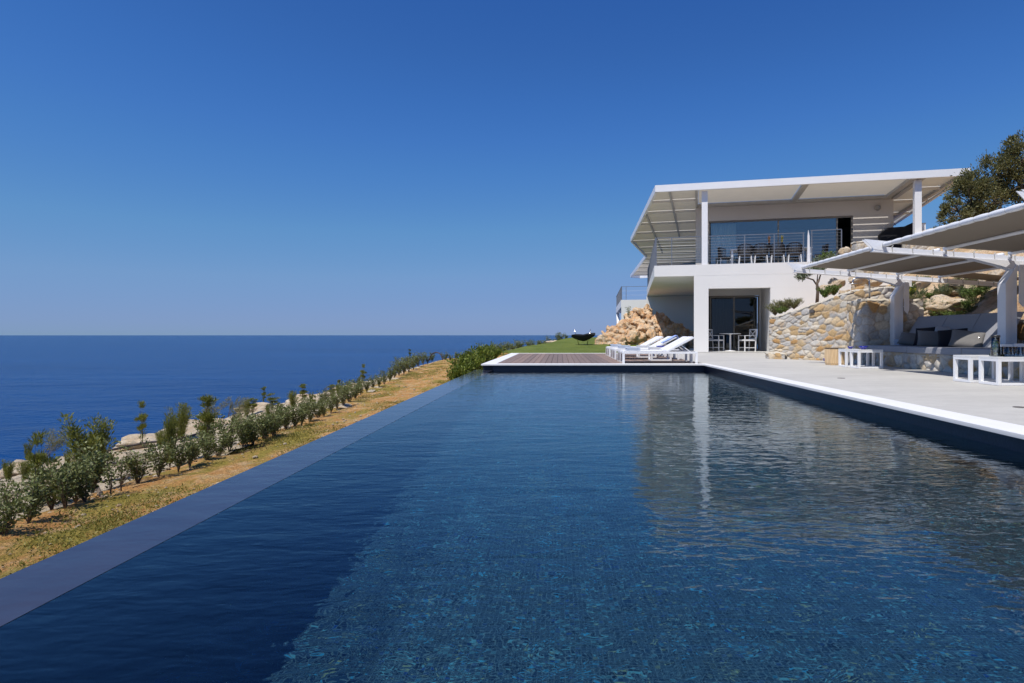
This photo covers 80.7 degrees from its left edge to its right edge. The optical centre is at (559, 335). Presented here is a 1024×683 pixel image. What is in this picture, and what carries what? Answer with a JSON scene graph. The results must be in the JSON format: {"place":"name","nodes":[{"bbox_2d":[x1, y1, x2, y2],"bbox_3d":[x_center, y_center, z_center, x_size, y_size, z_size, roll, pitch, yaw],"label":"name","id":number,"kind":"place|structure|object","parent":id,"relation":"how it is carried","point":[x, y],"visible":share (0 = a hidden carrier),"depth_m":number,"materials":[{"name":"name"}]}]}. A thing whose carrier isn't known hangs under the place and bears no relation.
{"place":"outdoors","nodes":[
{"label":"outdoors","id":0,"kind":"place"},
{"bbox_2d":[0,361,435,519],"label":"rock shelf","id":1,"kind":"object","parent":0,"point":[190,428],"visible":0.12,"depth_m":8.90,"materials":[{"name":"stone"}]},
{"bbox_2d":[0,459,15,479],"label":"feathery shrub","id":2,"kind":"object","parent":1,"relation":"on","point":[8,472],"visible":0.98,"depth_m":8.55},
{"bbox_2d":[0,475,28,510],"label":"hedge shrub","id":3,"kind":"object","parent":1,"relation":"on","point":[5,498],"visible":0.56,"depth_m":5.34,"materials":[{"name":"green plant"}]},
{"bbox_2d":[0,459,43,478],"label":"shelf stone","id":4,"kind":"object","parent":1,"relation":"on","point":[15,473],"visible":0.18,"depth_m":9.14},
{"bbox_2d":[14,460,30,479],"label":"feathery shrub","id":5,"kind":"object","parent":1,"relation":"on","point":[22,468],"visible":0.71,"depth_m":8.12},
{"bbox_2d":[24,427,58,505],"bbox_3d":[-4.643,1.192,5.336,0.272,0.737,0.235,0,0,15],"label":"scrub plant","id":6,"kind":"object","parent":1,"relation":"on","point":[36,458],"visible":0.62,"depth_m":5.29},
{"bbox_2d":[43,427,78,456],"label":"feathery shrub","id":7,"kind":"object","parent":1,"relation":"on","point":[51,439],"visible":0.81,"depth_m":10.53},
{"bbox_2d":[57,411,117,480],"bbox_3d":[-4.960,1.202,6.328,0.485,0.818,0.456,0,0,-4],"label":"feathery shrub","id":8,"kind":"object","parent":1,"relation":"on","point":[72,433],"visible":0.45,"depth_m":6.25,"materials":[{"name":"plant"}]},
{"bbox_2d":[68,436,122,492],"bbox_3d":[-4.399,1.241,5.694,0.414,0.570,0.367,0,0,-43],"label":"scrub plant","id":9,"kind":"object","parent":1,"relation":"on","point":[97,467],"visible":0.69,"depth_m":5.69,"materials":[{"name":"green plant"}]},
{"bbox_2d":[133,400,148,447],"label":"feathery shrub","id":10,"kind":"object","parent":1,"relation":"on","point":[142,419],"visible":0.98,"depth_m":10.83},
{"bbox_2d":[116,433,176,449],"bbox_3d":[-7.723,2.036,11.345,0.731,0.366,0.896,0,0,15],"label":"shelf stone","id":11,"kind":"object","parent":1,"relation":"on","point":[130,439],"visible":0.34,"depth_m":11.10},
{"bbox_2d":[107,427,217,451],"bbox_3d":[-7.039,1.944,11.217,1.253,0.284,2.246,0,0,29],"label":"irrigation hose","id":12,"kind":"object","parent":1,"relation":"on","point":[114,449],"visible":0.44,"depth_m":10.88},
{"bbox_2d":[166,402,193,437],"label":"feathery shrub","id":13,"kind":"object","parent":1,"relation":"on","point":[183,416],"visible":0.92,"depth_m":10.62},
{"bbox_2d":[188,411,222,448],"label":"scrub plant","id":14,"kind":"object","parent":1,"relation":"on","point":[198,423],"visible":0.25,"depth_m":8.14,"materials":[{"name":"green plant"}]},
{"bbox_2d":[195,393,218,448],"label":"scrub plant","id":15,"kind":"object","parent":1,"relation":"on","point":[206,417],"visible":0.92,"depth_m":7.57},
{"bbox_2d":[197,396,231,427],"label":"feathery shrub","id":16,"kind":"object","parent":1,"relation":"on","point":[213,409],"visible":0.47,"depth_m":12.69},
{"bbox_2d":[230,417,251,446],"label":"hedge shrub","id":17,"kind":"object","parent":1,"relation":"on","point":[242,439],"visible":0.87,"depth_m":7.62,"materials":[{"name":"green plant"}]},
{"bbox_2d":[236,418,257,448],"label":"hedge shrub","id":18,"kind":"object","parent":1,"relation":"on","point":[250,431],"visible":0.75,"depth_m":7.70,"materials":[{"name":"green plant"}]},
{"bbox_2d":[0,348,515,569],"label":"pebbles","id":19,"kind":"object","parent":1,"relation":"on","point":[119,505],"visible":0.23,"depth_m":6.63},
{"bbox_2d":[0,353,507,578],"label":"garden soil","id":20,"kind":"structure","parent":0,"point":[214,469],"depth_m":5.93,"materials":[{"name":"soil"}]},
{"bbox_2d":[0,488,33,534],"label":"hedge shrub","id":21,"kind":"object","parent":20,"relation":"on","point":[5,526],"visible":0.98,"depth_m":4.24,"materials":[{"name":"green plant"}]},
{"bbox_2d":[3,476,55,523],"bbox_3d":[-4.027,1.263,4.568,0.283,0.393,0.270,0,0,18],"label":"hedge shrub","id":22,"kind":"object","parent":20,"relation":"on","point":[33,507],"visible":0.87,"depth_m":4.54,"materials":[{"name":"green plant"}]},
{"bbox_2d":[27,461,71,509],"bbox_3d":[-4.247,1.266,4.996,0.235,0.454,0.326,0,0,37],"label":"hedge shrub","id":23,"kind":"object","parent":20,"relation":"on","point":[50,503],"visible":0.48,"depth_m":4.99,"materials":[{"name":"green plant"}]},
{"bbox_2d":[38,444,88,508],"bbox_3d":[-4.086,1.194,4.938,0.331,0.546,0.422,0,0,-37],"label":"hedge shrub","id":24,"kind":"object","parent":20,"relation":"on","point":[66,487],"visible":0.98,"depth_m":4.92,"materials":[{"name":"green plant"}]},
{"bbox_2d":[54,449,101,503],"bbox_3d":[-4.323,1.273,5.330,0.390,0.464,0.283,0,0,-29],"label":"hedge shrub","id":25,"kind":"object","parent":20,"relation":"on","point":[76,499],"visible":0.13,"depth_m":5.38,"materials":[{"name":"green plant"}]},
{"bbox_2d":[66,459,98,502],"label":"hedge shrub","id":26,"kind":"object","parent":20,"relation":"on","point":[87,483],"visible":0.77,"depth_m":5.15,"materials":[{"name":"green plant"}]},
{"bbox_2d":[100,460,120,495],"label":"hedge shrub","id":27,"kind":"object","parent":20,"relation":"on","point":[108,475],"visible":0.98,"depth_m":5.32,"materials":[{"name":"green plant"}]},
{"bbox_2d":[107,453,127,490],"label":"hedge shrub","id":28,"kind":"object","parent":20,"relation":"on","point":[120,470],"visible":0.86,"depth_m":5.55,"materials":[{"name":"green plant"}]},
{"bbox_2d":[118,442,162,483],"bbox_3d":[-4.113,1.252,5.883,0.307,0.438,0.384,0,0,16],"label":"hedge shrub","id":29,"kind":"object","parent":20,"relation":"on","point":[137,472],"visible":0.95,"depth_m":5.84,"materials":[{"name":"green plant"}]},
{"bbox_2d":[140,434,175,476],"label":"hedge shrub","id":30,"kind":"object","parent":20,"relation":"on","point":[160,461],"visible":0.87,"depth_m":6.08,"materials":[{"name":"green plant"}]},
{"bbox_2d":[156,411,181,466],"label":"scrub plant","id":31,"kind":"object","parent":20,"relation":"on","point":[170,429],"visible":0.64,"depth_m":6.75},
{"bbox_2d":[166,435,198,472],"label":"hedge shrub","id":32,"kind":"object","parent":20,"relation":"on","point":[178,461],"visible":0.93,"depth_m":6.34,"materials":[{"name":"green plant"}]},
{"bbox_2d":[178,432,204,467],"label":"hedge shrub","id":33,"kind":"object","parent":20,"relation":"on","point":[190,460],"visible":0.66,"depth_m":6.53,"materials":[{"name":"green plant"}]},
{"bbox_2d":[195,430,218,459],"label":"hedge shrub","id":34,"kind":"object","parent":20,"relation":"on","point":[206,454],"visible":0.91,"depth_m":6.81,"materials":[{"name":"green plant"}]},
{"bbox_2d":[198,427,233,455],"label":"hedge shrub","id":35,"kind":"object","parent":20,"relation":"on","point":[224,441],"visible":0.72,"depth_m":7.09,"materials":[{"name":"green plant"}]},
{"bbox_2d":[213,411,247,453],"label":"hedge shrub","id":36,"kind":"object","parent":20,"relation":"on","point":[233,421],"visible":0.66,"depth_m":7.33,"materials":[{"name":"green plant"}]},
{"bbox_2d":[240,414,265,446],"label":"hedge shrub","id":37,"kind":"object","parent":20,"relation":"on","point":[256,439],"visible":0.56,"depth_m":7.80,"materials":[{"name":"green plant"}]},
{"bbox_2d":[0,351,510,573],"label":"weeds","id":38,"kind":"object","parent":20,"relation":"on","point":[111,519],"visible":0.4,"depth_m":4.84,"materials":[{"name":"plant"}]},
{"bbox_2d":[252,411,275,441],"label":"hedge shrub","id":39,"kind":"object","parent":20,"relation":"on","point":[264,435],"visible":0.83,"depth_m":8.16,"materials":[{"name":"green plant"}]},
{"bbox_2d":[261,405,287,436],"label":"hedge shrub","id":40,"kind":"object","parent":20,"relation":"on","point":[274,430],"visible":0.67,"depth_m":8.36,"materials":[{"name":"green plant"}]},
{"bbox_2d":[273,402,297,429],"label":"hedge shrub","id":41,"kind":"object","parent":20,"relation":"on","point":[287,420],"visible":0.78,"depth_m":9.28,"materials":[{"name":"green plant"}]},
{"bbox_2d":[287,404,306,426],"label":"hedge shrub","id":42,"kind":"object","parent":20,"relation":"on","point":[295,420],"visible":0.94,"depth_m":9.34,"materials":[{"name":"green plant"}]},
{"bbox_2d":[302,396,317,421],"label":"hedge shrub","id":43,"kind":"object","parent":20,"relation":"on","point":[310,415],"visible":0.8,"depth_m":9.91,"materials":[{"name":"green plant"}]},
{"bbox_2d":[308,398,327,417],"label":"hedge shrub","id":44,"kind":"object","parent":20,"relation":"on","point":[319,411],"visible":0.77,"depth_m":10.40,"materials":[{"name":"green plant"}]},
{"bbox_2d":[339,380,357,401],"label":"hedge shrub","id":45,"kind":"object","parent":20,"relation":"on","point":[350,396],"visible":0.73,"depth_m":12.75,"materials":[{"name":"green plant"}]},
{"bbox_2d":[445,362,467,381],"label":"bright bush","id":46,"kind":"object","parent":20,"relation":"on","point":[452,374],"visible":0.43,"depth_m":13.75,"materials":[{"name":"green plant"}]},
{"bbox_2d":[446,357,476,373],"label":"bright bush","id":47,"kind":"object","parent":20,"relation":"on","point":[468,367],"visible":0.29,"depth_m":14.62,"materials":[{"name":"green plant"}]},
{"bbox_2d":[456,352,485,369],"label":"bright bush","id":48,"kind":"object","parent":20,"relation":"on","point":[480,362],"visible":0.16,"depth_m":16.62,"materials":[{"name":"green plant"}]},
{"bbox_2d":[464,345,497,369],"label":"bright bush","id":49,"kind":"object","parent":20,"relation":"on","point":[481,349],"visible":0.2,"depth_m":17.81,"materials":[{"name":"green plant"}]},
{"bbox_2d":[0,335,757,469],"bbox_3d":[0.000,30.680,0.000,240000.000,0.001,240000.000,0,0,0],"label":"sea","id":50,"kind":"structure","parent":0,"point":[45,380],"depth_m":520.01,"materials":[{"name":"liquid"}]},
{"bbox_2d":[0,370,1023,682],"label":"pool water","id":51,"kind":"structure","parent":0,"point":[598,526],"depth_m":2.20,"materials":[{"name":"liquid"}]},
{"bbox_2d":[0,0,1023,334],"label":"sky","id":52,"kind":"structure","parent":0,"point":[168,167],"materials":[{"name":"blue"}]},
{"bbox_2d":[502,337,757,353],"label":"lawn","id":53,"kind":"structure","parent":0,"point":[568,345],"depth_m":27.37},
{"bbox_2d":[571,329,594,344],"bbox_3d":[1.170,0.104,30.000,1.200,0.800,0.840,0,0,0],"label":"fire pit","id":54,"kind":"object","parent":53,"relation":"on","point":[583,337],"visible":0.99,"depth_m":29.80,"materials":[{"name":"metal"}]},
{"bbox_2d":[595,331,620,343],"bbox_3d":[2.597,0.339,31.078,1.452,1.173,1.256,0,0,18],"label":"boulder","id":55,"kind":"object","parent":53,"relation":"on","point":[608,338],"visible":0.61,"depth_m":30.65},
{"bbox_2d":[616,319,636,335],"bbox_3d":[3.464,-0.232,32.195,1.240,1.208,1.245,3,-11,-7],"label":"boulder","id":56,"kind":"object","parent":53,"relation":"on","point":[625,327],"visible":0.52,"depth_m":31.86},
{"bbox_2d":[626,327,646,344],"bbox_3d":[3.750,0.304,30.654,1.378,1.383,1.276,0,0,-8],"label":"boulder","id":57,"kind":"object","parent":53,"relation":"on","point":[634,336],"visible":0.6,"depth_m":30.15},
{"bbox_2d":[636,323,657,333],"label":"boulder","id":58,"kind":"object","parent":53,"relation":"on","point":[643,327],"visible":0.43,"depth_m":31.65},
{"bbox_2d":[625,313,645,326],"bbox_3d":[4.112,-0.645,33.119,1.576,1.269,1.309,2,-16,30],"label":"boulder","id":59,"kind":"object","parent":58,"relation":"on","point":[634,319],"visible":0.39,"depth_m":32.73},
{"bbox_2d":[633,307,652,323],"bbox_3d":[4.725,-1.000,33.883,1.178,1.129,1.249,0,0,40],"label":"boulder","id":60,"kind":"object","parent":59,"relation":"on","point":[646,315],"visible":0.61,"depth_m":33.56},
{"bbox_2d":[647,314,666,327],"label":"boulder","id":61,"kind":"object","parent":53,"relation":"on","point":[656,321],"visible":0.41,"depth_m":32.74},
{"bbox_2d":[658,323,675,337],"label":"boulder","id":62,"kind":"object","parent":53,"relation":"on","point":[664,331],"visible":0.54,"depth_m":31.71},
{"bbox_2d":[678,326,693,336],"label":"boulder","id":63,"kind":"object","parent":53,"relation":"on","point":[691,333],"visible":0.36,"depth_m":32.06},
{"bbox_2d":[667,323,689,334],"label":"boulder","id":64,"kind":"object","parent":63,"relation":"on","point":[678,328],"visible":0.54,"depth_m":32.16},
{"bbox_2d":[660,352,1023,425],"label":"terrace","id":65,"kind":"structure","parent":0,"point":[941,390],"depth_m":8.47,"materials":[{"name":"concrete"}]},
{"bbox_2d":[765,352,786,358],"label":"stone plinth","id":66,"kind":"structure","parent":65,"relation":"on","point":[774,355],"depth_m":17.11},
{"bbox_2d":[616,168,970,352],"bbox_3d":[10.408,-2.235,40.890,17.900,7.430,36.210,0,0,13],"label":"villa","id":67,"kind":"object","parent":65,"relation":"on","point":[681,234],"visible":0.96,"depth_m":25.71,"materials":[{"name":"white paint"}]},
{"bbox_2d":[709,329,723,350],"bbox_3d":[6.410,0.206,24.740,0.548,0.906,0.545,0,0,38],"label":"porch chair","id":68,"kind":"object","parent":67,"relation":"on","point":[712,340],"visible":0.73,"depth_m":24.64,"materials":[{"name":"white metal"}]},
{"bbox_2d":[710,296,758,349],"bbox_3d":[7.797,-0.540,26.865,2.120,2.400,0.304,0,0,13],"label":"sliding door","id":69,"kind":"structure","parent":67,"relation":"in","point":[718,304],"depth_m":27.03,"materials":[{"name":"glass"}]},
{"bbox_2d":[737,244,752,263],"bbox_3d":[7.508,-3.228,24.331,0.611,0.883,0.555,0,0,13],"label":"balcony chair","id":70,"kind":"object","parent":67,"relation":"on","point":[739,249],"visible":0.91,"depth_m":24.15,"materials":[{"name":"white metal"}]},
{"bbox_2d":[738,329,756,350],"bbox_3d":[7.629,0.206,24.417,0.548,0.906,0.545,0,0,-12],"label":"porch chair","id":71,"kind":"object","parent":67,"relation":"on","point":[749,340],"visible":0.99,"depth_m":24.27,"materials":[{"name":"white metal"}]},
{"bbox_2d":[753,243,768,262],"bbox_3d":[8.093,-3.228,24.196,0.611,0.883,0.555,0,0,13],"label":"balcony chair","id":72,"kind":"object","parent":67,"relation":"on","point":[755,254],"visible":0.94,"depth_m":24.02,"materials":[{"name":"white metal"}]},
{"bbox_2d":[730,247,812,263],"bbox_3d":[8.674,-3.160,24.823,3.150,0.745,1.000,0,0,13],"label":"balcony table","id":73,"kind":"object","parent":67,"relation":"on","point":[732,251],"visible":0.48,"depth_m":24.71,"materials":[{"name":"white metal"}]},
{"bbox_2d":[769,243,784,262],"bbox_3d":[8.707,-3.228,24.055,0.611,0.883,0.555,0,0,13],"label":"balcony chair","id":74,"kind":"object","parent":67,"relation":"on","point":[782,253],"visible":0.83,"depth_m":23.86,"materials":[{"name":"white metal"}]},
{"bbox_2d":[709,216,852,263],"bbox_3d":[9.577,-3.930,26.306,5.940,2.280,0.295,0,0,13],"label":"sliding door","id":75,"kind":"structure","parent":67,"relation":"in","point":[716,229],"depth_m":26.86,"materials":[{"name":"glass"}]},
{"bbox_2d":[786,242,801,261],"bbox_3d":[9.331,-3.228,23.911,0.611,0.883,0.555,0,0,13],"label":"balcony chair","id":76,"kind":"object","parent":67,"relation":"on","point":[799,249],"visible":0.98,"depth_m":23.73,"materials":[{"name":"white metal"}]},
{"bbox_2d":[769,286,894,359],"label":"retaining wall","id":77,"kind":"structure","parent":65,"relation":"on","point":[802,333],"depth_m":16.25,"materials":[{"name":"stone"}]},
{"bbox_2d":[824,348,844,364],"bbox_3d":[6.300,0.484,13.750,0.382,0.390,0.325,0,0,0],"label":"basket","id":78,"kind":"object","parent":65,"relation":"on","point":[830,356],"visible":0.85,"depth_m":13.60,"materials":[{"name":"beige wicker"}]},
{"bbox_2d":[838,349,868,366],"bbox_3d":[6.300,0.486,12.870,0.500,0.385,0.340,0,0,0],"label":"coffee table","id":79,"kind":"object","parent":65,"relation":"on","point":[846,351],"visible":0.49,"depth_m":12.71,"materials":[{"name":"white metal"}]},
{"bbox_2d":[850,349,882,368],"bbox_3d":[6.300,0.486,12.340,0.500,0.385,0.360,0,0,0],"label":"coffee table","id":80,"kind":"object","parent":65,"relation":"on","point":[860,351],"visible":1,"depth_m":12.16,"materials":[{"name":"white metal"}]},
{"bbox_2d":[846,298,923,363],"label":"shower wall","id":81,"kind":"structure","parent":65,"relation":"on","point":[868,321],"depth_m":14.20,"materials":[{"name":"stone"}]},
{"bbox_2d":[787,189,1023,345],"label":"pergola","id":82,"kind":"object","parent":65,"relation":"on","point":[1000,229],"visible":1,"depth_m":10.56,"materials":[{"name":"white metal"}]},
{"bbox_2d":[875,352,1019,378],"bbox_3d":[7.769,0.513,9.898,1.322,0.334,7.404,0,0,0],"label":"bench base","id":83,"kind":"object","parent":65,"relation":"on","point":[936,362],"visible":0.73,"depth_m":11.42,"materials":[{"name":"stone"}]},
{"bbox_2d":[865,312,1023,355],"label":"outdoor sofa","id":84,"kind":"object","parent":83,"relation":"on","point":[986,323],"visible":0.56,"depth_m":11.91,"materials":[{"name":"grey fabric"}]},
{"bbox_2d":[897,332,916,345],"bbox_3d":[7.860,0.095,13.400,0.524,0.147,0.388,10,49,40],"label":"pillow","id":85,"kind":"object","parent":84,"relation":"on","point":[906,338],"visible":0.69,"depth_m":13.39,"materials":[{"name":"grey fabric"}]},
{"bbox_2d":[917,330,937,345],"bbox_3d":[7.858,0.082,12.621,0.610,0.422,0.146,3,-33,30],"label":"pillow","id":86,"kind":"object","parent":84,"relation":"on","point":[927,338],"visible":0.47,"depth_m":12.61,"materials":[{"name":"grey fabric"}]},
{"bbox_2d":[938,328,967,346],"bbox_3d":[7.970,0.060,12.130,0.593,0.456,0.146,-8,-40,42],"label":"pillow","id":87,"kind":"object","parent":84,"relation":"on","point":[944,337],"visible":0.49,"depth_m":12.17,"materials":[{"name":"black fabric"}]},
{"bbox_2d":[948,329,985,347],"bbox_3d":[7.838,0.077,11.547,0.570,0.410,0.156,10,-29,38],"label":"pillow","id":88,"kind":"object","parent":84,"relation":"on","point":[961,338],"visible":0.96,"depth_m":11.50,"materials":[{"name":"grey fabric"}]},
{"bbox_2d":[953,355,1012,382],"bbox_3d":[6.160,0.486,8.745,0.620,0.385,0.370,0,0,0],"label":"coffee table","id":89,"kind":"object","parent":65,"relation":"on","point":[970,359],"visible":0.64,"depth_m":8.65,"materials":[{"name":"white metal"}]},
{"bbox_2d":[979,356,1023,385],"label":"coffee table","id":90,"kind":"object","parent":65,"relation":"on","point":[999,361],"visible":0.98,"depth_m":8.12,"materials":[{"name":"white metal"}]},
{"bbox_2d":[991,335,999,355],"bbox_3d":[5.980,0.142,8.240,0.110,0.288,0.110,0,0,0],"label":"lantern","id":91,"kind":"object","parent":90,"relation":"on","point":[993,337],"visible":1,"depth_m":8.22,"materials":[{"name":"black metal"}]},
{"bbox_2d":[1017,319,1023,343],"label":"backing wall","id":92,"kind":"structure","parent":65,"relation":"on","point":[1020,332],"depth_m":11.10,"materials":[{"name":"stone"}]},
{"bbox_2d":[883,248,1023,318],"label":"hillside","id":93,"kind":"structure","parent":0,"point":[988,304],"depth_m":14.34,"materials":[{"name":"stone"}]},
{"bbox_2d":[794,252,837,302],"bbox_3d":[7.798,-1.748,18.301,1.354,1.563,0.488,0,0,0],"label":"young olive tree","id":94,"kind":"object","parent":93,"relation":"on","point":[801,276],"visible":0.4,"depth_m":18.27,"materials":[{"name":"green plant"}]},
{"bbox_2d":[851,241,878,289],"bbox_3d":[9.931,-1.789,19.613,0.765,2.538,0.539,0,0,13],"label":"rock","id":95,"kind":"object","parent":93,"relation":"on","point":[856,245],"depth_m":19.40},
{"bbox_2d":[878,221,912,247],"bbox_3d":[14.058,-3.739,24.916,1.697,2.038,0.777,0,0,13],"label":"barbecue","id":96,"kind":"object","parent":93,"relation":"on","point":[891,233],"visible":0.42,"depth_m":24.71,"materials":[{"name":"metal"}]},
{"bbox_2d":[902,229,942,274],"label":"parapet wall","id":97,"kind":"structure","parent":93,"relation":"on","point":[919,247],"depth_m":21.54,"materials":[{"name":"stone"}]},
{"bbox_2d":[924,294,965,313],"bbox_3d":[9.729,-0.766,14.971,1.138,0.518,0.791,0,0,29],"label":"hillside rock","id":98,"kind":"object","parent":93,"relation":"on","point":[937,306],"visible":0.73,"depth_m":14.79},
{"bbox_2d":[936,146,1023,225],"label":"evergreen tree","id":99,"kind":"object","parent":93,"relation":"on","point":[967,183],"visible":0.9,"depth_m":18.82,"materials":[{"name":"green plant"}]},
{"bbox_2d":[970,286,991,295],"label":"slope tuft","id":100,"kind":"object","parent":93,"relation":"on","point":[979,291],"visible":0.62,"depth_m":14.32,"materials":[{"name":"green plant"}]},
{"bbox_2d":[990,130,1023,204],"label":"evergreen tree","id":101,"kind":"object","parent":93,"relation":"on","point":[1015,138],"visible":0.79,"depth_m":18.57,"materials":[{"name":"green plant"}]},
{"label":"pool floor","id":102,"kind":"structure","parent":0,"visible":0},
{"bbox_2d":[483,366,1023,453],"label":"pool wall","id":103,"kind":"structure","parent":102,"relation":"on","point":[998,440],"depth_m":6.54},
{"bbox_2d":[0,370,491,626],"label":"pool overflow edge","id":104,"kind":"object","parent":103,"relation":"on","point":[26,590],"visible":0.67,"depth_m":2.63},
{"bbox_2d":[703,364,1023,439],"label":"pool coping","id":105,"kind":"object","parent":103,"relation":"on","point":[1000,427],"visible":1,"depth_m":5.56,"materials":[{"name":"stone"}]},
{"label":"deck base","id":106,"kind":"structure","parent":0,"visible":0},
{"bbox_2d":[481,353,706,365],"bbox_3d":[0.875,0.696,18.377,5.450,0.036,8.646,0,0,0],"label":"deck coping","id":107,"kind":"object","parent":106,"relation":"on","point":[495,362],"visible":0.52,"depth_m":14.05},
{"bbox_2d":[499,353,694,362],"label":"timber deck","id":108,"kind":"structure","parent":106,"relation":"on","point":[567,358],"depth_m":17.51,"materials":[{"name":"wood"}]},
{"bbox_2d":[613,336,678,359],"bbox_3d":[2.425,0.358,17.025,1.810,0.650,0.610,0,0,0],"label":"sun lounger","id":109,"kind":"object","parent":108,"relation":"on","point":[615,350],"visible":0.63,"depth_m":16.73,"materials":[{"name":"white metal"}]},
{"bbox_2d":[618,336,689,361],"bbox_3d":[2.405,0.358,15.345,1.810,0.650,0.610,0,0,0],"label":"sun lounger","id":110,"kind":"object","parent":108,"relation":"on","point":[672,343],"visible":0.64,"depth_m":15.40,"materials":[{"name":"white metal"}]},
{"bbox_2d":[620,336,697,362],"bbox_3d":[2.405,0.358,14.715,1.810,0.650,0.610,0,0,0],"label":"sun lounger","id":111,"kind":"object","parent":108,"relation":"on","point":[664,351],"visible":1,"depth_m":14.46,"materials":[{"name":"white metal"}]},
{"bbox_2d":[648,347,671,360],"bbox_3d":[2.695,0.500,16.200,0.550,0.365,0.500,0,0,0],"label":"side table","id":112,"kind":"object","parent":108,"relation":"on","point":[652,359],"visible":0.66,"depth_m":15.95,"materials":[{"name":"white metal"}]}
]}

